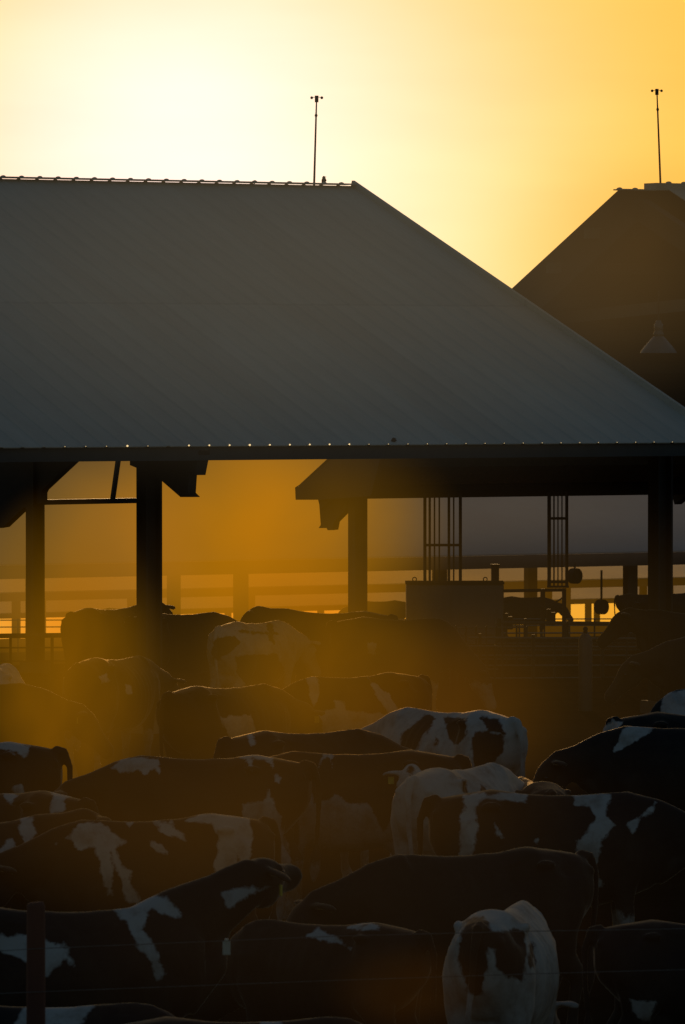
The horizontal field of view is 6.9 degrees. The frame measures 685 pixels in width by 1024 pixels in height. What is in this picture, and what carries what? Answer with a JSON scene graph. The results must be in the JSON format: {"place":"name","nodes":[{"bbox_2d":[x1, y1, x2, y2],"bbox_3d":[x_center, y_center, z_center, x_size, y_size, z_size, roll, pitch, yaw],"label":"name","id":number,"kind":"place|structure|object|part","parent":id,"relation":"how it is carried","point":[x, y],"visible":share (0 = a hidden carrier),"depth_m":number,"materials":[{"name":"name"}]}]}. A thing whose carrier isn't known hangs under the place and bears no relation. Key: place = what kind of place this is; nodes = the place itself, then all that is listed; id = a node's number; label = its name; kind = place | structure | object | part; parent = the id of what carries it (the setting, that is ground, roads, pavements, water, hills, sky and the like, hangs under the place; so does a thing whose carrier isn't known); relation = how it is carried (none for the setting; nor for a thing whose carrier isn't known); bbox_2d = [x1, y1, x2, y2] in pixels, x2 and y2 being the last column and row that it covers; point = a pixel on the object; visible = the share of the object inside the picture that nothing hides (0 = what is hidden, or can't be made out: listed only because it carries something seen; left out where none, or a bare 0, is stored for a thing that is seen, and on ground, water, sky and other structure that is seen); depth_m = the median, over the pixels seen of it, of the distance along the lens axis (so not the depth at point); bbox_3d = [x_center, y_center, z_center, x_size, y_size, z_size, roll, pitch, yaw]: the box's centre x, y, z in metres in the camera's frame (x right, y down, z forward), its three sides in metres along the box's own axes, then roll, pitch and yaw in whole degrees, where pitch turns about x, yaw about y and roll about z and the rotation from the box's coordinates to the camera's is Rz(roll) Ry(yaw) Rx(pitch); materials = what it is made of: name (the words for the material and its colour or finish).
{"place":"outdoors","nodes":[
{"label":"outdoors","id":0,"kind":"place"},
{"bbox_2d":[0,626,684,1023],"bbox_3d":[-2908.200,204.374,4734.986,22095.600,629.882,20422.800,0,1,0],"label":"ground","id":1,"kind":"structure","parent":0,"point":[548,714],"depth_m":78.31,"materials":[{"name":"brown soil"}]},
{"bbox_2d":[0,663,24,683],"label":"cow","id":2,"kind":"object","parent":1,"relation":"on","point":[9,673],"visible":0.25,"depth_m":64.22},
{"bbox_2d":[0,633,64,692],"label":"rail fence","id":3,"kind":"object","parent":1,"relation":"on","point":[10,636],"visible":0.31,"depth_m":84.39,"materials":[{"name":"brown metal"}]},
{"bbox_2d":[0,742,72,793],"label":"cow","id":4,"kind":"object","parent":1,"relation":"on","point":[24,768],"visible":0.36,"depth_m":50.80},
{"bbox_2d":[0,791,98,821],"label":"cow","id":5,"kind":"object","parent":1,"relation":"on","point":[13,807],"visible":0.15,"depth_m":45.44},
{"bbox_2d":[0,808,110,910],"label":"cow","id":6,"kind":"object","parent":1,"relation":"on","point":[15,833],"visible":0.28,"depth_m":42.63},
{"bbox_2d":[0,683,113,758],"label":"cow","id":7,"kind":"object","parent":1,"relation":"on","point":[33,715],"visible":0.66,"depth_m":61.49},
{"bbox_2d":[0,1003,174,1023],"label":"cow","id":8,"kind":"object","parent":1,"relation":"on","point":[121,1013],"visible":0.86,"depth_m":30.62},
{"bbox_2d":[60,603,174,676],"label":"cow","id":9,"kind":"object","parent":1,"relation":"on","point":[87,633],"visible":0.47,"depth_m":79.95},
{"bbox_2d":[62,656,185,777],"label":"cow","id":10,"kind":"object","parent":1,"relation":"on","point":[124,696],"visible":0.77,"depth_m":66.73},
{"bbox_2d":[0,813,281,936],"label":"cow","id":11,"kind":"object","parent":1,"relation":"on","point":[85,865],"visible":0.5,"depth_m":42.21},
{"bbox_2d":[0,858,301,1017],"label":"cow","id":12,"kind":"object","parent":1,"relation":"on","point":[219,906],"visible":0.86,"depth_m":35.30},
{"bbox_2d":[122,612,236,687],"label":"cow","id":13,"kind":"object","parent":1,"relation":"on","point":[184,643],"visible":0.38,"depth_m":79.30},
{"bbox_2d":[54,755,320,920],"bbox_3d":[-1.474,2.825,49.445,2.634,1.452,0.698,0,1,12],"label":"cow","id":14,"kind":"object","parent":1,"relation":"on","point":[155,788],"visible":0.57,"depth_m":49.16},
{"bbox_2d":[156,684,324,758],"bbox_3d":[-1.036,2.550,60.697,0.704,1.452,2.636,1,2,42],"label":"cow","id":15,"kind":"object","parent":1,"relation":"on","point":[195,722],"visible":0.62,"depth_m":60.09},
{"bbox_2d":[127,1017,361,1023],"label":"cow","id":16,"kind":"object","parent":1,"relation":"on","point":[316,1020],"visible":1,"depth_m":30.57},
{"bbox_2d":[207,620,320,688],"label":"cow","id":17,"kind":"object","parent":1,"relation":"on","point":[241,654],"visible":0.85,"depth_m":76.10},
{"bbox_2d":[184,919,436,1023],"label":"cow","id":18,"kind":"object","parent":1,"relation":"on","point":[378,958],"visible":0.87,"depth_m":37.05},
{"bbox_2d":[213,729,412,877],"bbox_3d":[-0.092,2.737,53.045,2.636,1.452,0.704,-1,2,-34],"label":"cow","id":19,"kind":"object","parent":1,"relation":"on","point":[350,741],"visible":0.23,"depth_m":52.74},
{"bbox_2d":[0,618,633,655],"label":"rail fence","id":20,"kind":"object","parent":1,"relation":"on","point":[519,632],"visible":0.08,"depth_m":174.06,"materials":[{"name":"black metal"}]},
{"bbox_2d":[240,606,397,683],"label":"cow","id":21,"kind":"object","parent":1,"relation":"on","point":[311,626],"visible":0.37,"depth_m":79.58},
{"bbox_2d":[0,175,684,733],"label":"open barn","id":22,"kind":"structure","parent":1,"relation":"on","point":[174,335],"depth_m":78.94,"materials":[{"name":"metal"}]},
{"bbox_2d":[310,96,322,184],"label":"anemometer","id":23,"kind":"object","parent":22,"relation":"on","point":[316,115],"visible":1,"depth_m":85.91,"materials":[{"name":"metal"}]},
{"bbox_2d":[0,459,684,654],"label":"distant barn","id":24,"kind":"structure","parent":1,"relation":"on","point":[237,518],"depth_m":187.37,"materials":[{"name":"metal"}]},
{"bbox_2d":[568,562,582,583],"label":"barn fan","id":25,"kind":"object","parent":24,"relation":"hanging from","point":[575,575],"visible":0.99,"depth_m":184.08},
{"bbox_2d":[594,570,608,613],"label":"barn fan","id":26,"kind":"object","parent":24,"relation":"hanging from","point":[601,605],"visible":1,"depth_m":184.10},
{"bbox_2d":[0,553,684,649],"bbox_3d":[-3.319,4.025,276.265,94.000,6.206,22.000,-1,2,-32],"label":"rail fence","id":27,"kind":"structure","parent":1,"relation":"on","point":[13,590],"depth_m":264.88,"materials":[{"name":"metal"}]},
{"bbox_2d":[0,579,684,631],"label":"distant barn","id":28,"kind":"structure","parent":1,"relation":"on","point":[322,603],"depth_m":368.70,"materials":[{"name":"metal"}]},
{"bbox_2d":[0,901,684,1023],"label":"wire fence","id":29,"kind":"object","parent":1,"relation":"on","point":[35,995],"visible":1,"depth_m":29.02,"materials":[{"name":"metal"}]},
{"bbox_2d":[282,672,432,733],"bbox_3d":[-0.092,2.506,62.519,2.634,1.452,0.698,-1,2,-34],"label":"cow","id":30,"kind":"object","parent":1,"relation":"on","point":[352,703],"visible":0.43,"depth_m":62.39},
{"bbox_2d":[271,750,472,904],"bbox_3d":[-0.153,2.811,50.004,2.636,1.452,0.704,0,1,4],"label":"cow","id":31,"kind":"object","parent":1,"relation":"on","point":[357,793],"visible":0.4,"depth_m":49.73},
{"bbox_2d":[338,600,405,618],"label":"cow","id":32,"kind":"object","parent":1,"relation":"on","point":[397,608],"visible":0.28,"depth_m":187.90},
{"bbox_2d":[383,764,420,787],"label":"cow","id":33,"kind":"object","parent":1,"relation":"on","point":[408,770],"visible":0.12,"depth_m":49.56},
{"bbox_2d":[324,617,496,711],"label":"cow","id":34,"kind":"object","parent":1,"relation":"on","point":[432,648],"visible":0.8,"depth_m":78.06},
{"bbox_2d":[286,847,598,1023],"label":"cow","id":35,"kind":"object","parent":1,"relation":"on","point":[557,889],"visible":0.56,"depth_m":39.60},
{"bbox_2d":[361,707,527,855],"bbox_3d":[0.832,2.648,55.215,0.733,1.525,2.766,-1,2,-40],"label":"cow","id":36,"kind":"object","parent":1,"relation":"on","point":[479,737],"visible":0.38,"depth_m":54.44},
{"bbox_2d":[405,564,503,644],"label":"equipment cabinet","id":37,"kind":"object","parent":1,"relation":"on","point":[468,603],"visible":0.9,"depth_m":99.06,"materials":[{"name":"metal"}]},
{"bbox_2d":[423,493,461,581],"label":"pipe rack","id":38,"kind":"object","parent":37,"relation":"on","point":[429,544],"visible":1,"depth_m":99.37,"materials":[{"name":"black metal"}]},
{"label":"door panel","id":39,"kind":"part","parent":37,"relation":"part of","materials":[{"name":"grey metal"}]},
{"bbox_2d":[390,762,524,855],"bbox_3d":[1.143,2.852,48.339,0.698,1.452,2.634,1,2,28],"label":"cow","id":40,"kind":"object","parent":1,"relation":"on","point":[412,792],"visible":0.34,"depth_m":47.44},
{"bbox_2d":[442,645,498,683],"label":"barred gate","id":41,"kind":"structure","parent":1,"relation":"on","point":[486,646],"depth_m":87.07,"materials":[{"name":"brown metal"}]},
{"bbox_2d":[295,181,684,612],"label":"gabled barn","id":42,"kind":"structure","parent":1,"relation":"on","point":[600,277],"depth_m":98.10,"materials":[{"name":"metal"}]},
{"bbox_2d":[547,492,568,587],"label":"pipe rack","id":43,"kind":"object","parent":42,"relation":"hanging from","point":[554,518],"visible":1,"depth_m":99.37,"materials":[{"name":"black metal"}]},
{"bbox_2d":[651,89,662,182],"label":"anemometer","id":44,"kind":"object","parent":42,"relation":"on","point":[657,93],"visible":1,"depth_m":92.47,"materials":[{"name":"metal"}]},
{"bbox_2d":[640,291,676,353],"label":"pendant lamp","id":45,"kind":"object","parent":42,"relation":"hanging from","point":[658,343],"visible":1,"depth_m":86.84,"materials":[{"name":"metal"}]},
{"bbox_2d":[455,626,527,664],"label":"stanchion row","id":46,"kind":"object","parent":1,"relation":"on","point":[496,643],"visible":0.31,"depth_m":93.45,"materials":[{"name":"black metal"}]},
{"bbox_2d":[442,900,578,1023],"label":"cow","id":47,"kind":"object","parent":1,"relation":"on","point":[528,997],"visible":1,"depth_m":35.44},
{"bbox_2d":[504,588,565,654],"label":"cattle chute","id":48,"kind":"object","parent":1,"relation":"on","point":[550,616],"visible":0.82,"depth_m":98.97,"materials":[{"name":"black paint"}]},
{"bbox_2d":[504,596,573,639],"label":"cow","id":49,"kind":"object","parent":1,"relation":"on","point":[517,607],"visible":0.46,"depth_m":187.89},
{"bbox_2d":[515,777,570,794],"bbox_3d":[1.603,2.920,49.071,0.620,1.279,2.185,0,1,-10],"label":"cow","id":50,"kind":"object","parent":1,"relation":"on","point":[540,788],"visible":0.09,"depth_m":48.34},
{"bbox_2d":[417,790,684,925],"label":"cow","id":51,"kind":"object","parent":1,"relation":"on","point":[634,843],"visible":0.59,"depth_m":44.36},
{"bbox_2d":[469,634,636,679],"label":"rail fence","id":52,"kind":"object","parent":1,"relation":"on","point":[602,664],"visible":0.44,"depth_m":88.56,"materials":[{"name":"black metal"}]},
{"bbox_2d":[495,619,639,657],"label":"rail fence","id":53,"kind":"object","parent":1,"relation":"on","point":[525,622],"visible":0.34,"depth_m":97.45,"materials":[{"name":"black metal"}]},
{"bbox_2d":[578,627,592,710],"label":"post","id":54,"kind":"object","parent":1,"relation":"on","point":[585,650],"visible":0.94,"depth_m":80.00,"materials":[{"name":"metal"}]},
{"bbox_2d":[532,726,684,810],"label":"cow","id":55,"kind":"object","parent":1,"relation":"on","point":[647,761],"visible":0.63,"depth_m":53.41},
{"bbox_2d":[582,920,684,1023],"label":"cow","id":56,"kind":"object","parent":1,"relation":"on","point":[649,997],"visible":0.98,"depth_m":37.07},
{"bbox_2d":[597,608,684,695],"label":"cow","id":57,"kind":"object","parent":1,"relation":"on","point":[649,629],"visible":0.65,"depth_m":79.03},
{"bbox_2d":[603,712,684,731],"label":"cow","id":58,"kind":"object","parent":1,"relation":"on","point":[660,720],"visible":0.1,"depth_m":55.87},
{"bbox_2d":[604,637,684,703],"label":"cow","id":59,"kind":"object","parent":1,"relation":"on","point":[661,666],"visible":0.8,"depth_m":71.69},
{"bbox_2d":[650,689,684,714],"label":"cow","id":60,"kind":"object","parent":1,"relation":"on","point":[672,702],"visible":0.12,"depth_m":59.93},
{"bbox_2d":[0,0,684,638],"label":"sky","id":61,"kind":"structure","parent":0,"point":[498,128],"materials":[{"name":"yellow"}]},
{"bbox_2d":[614,594,647,636],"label":"cow","id":62,"kind":"object","parent":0,"point":[622,602],"visible":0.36,"depth_m":189.73},
{"bbox_2d":[632,593,684,612],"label":"cow","id":63,"kind":"object","parent":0,"point":[678,603],"visible":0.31,"depth_m":188.95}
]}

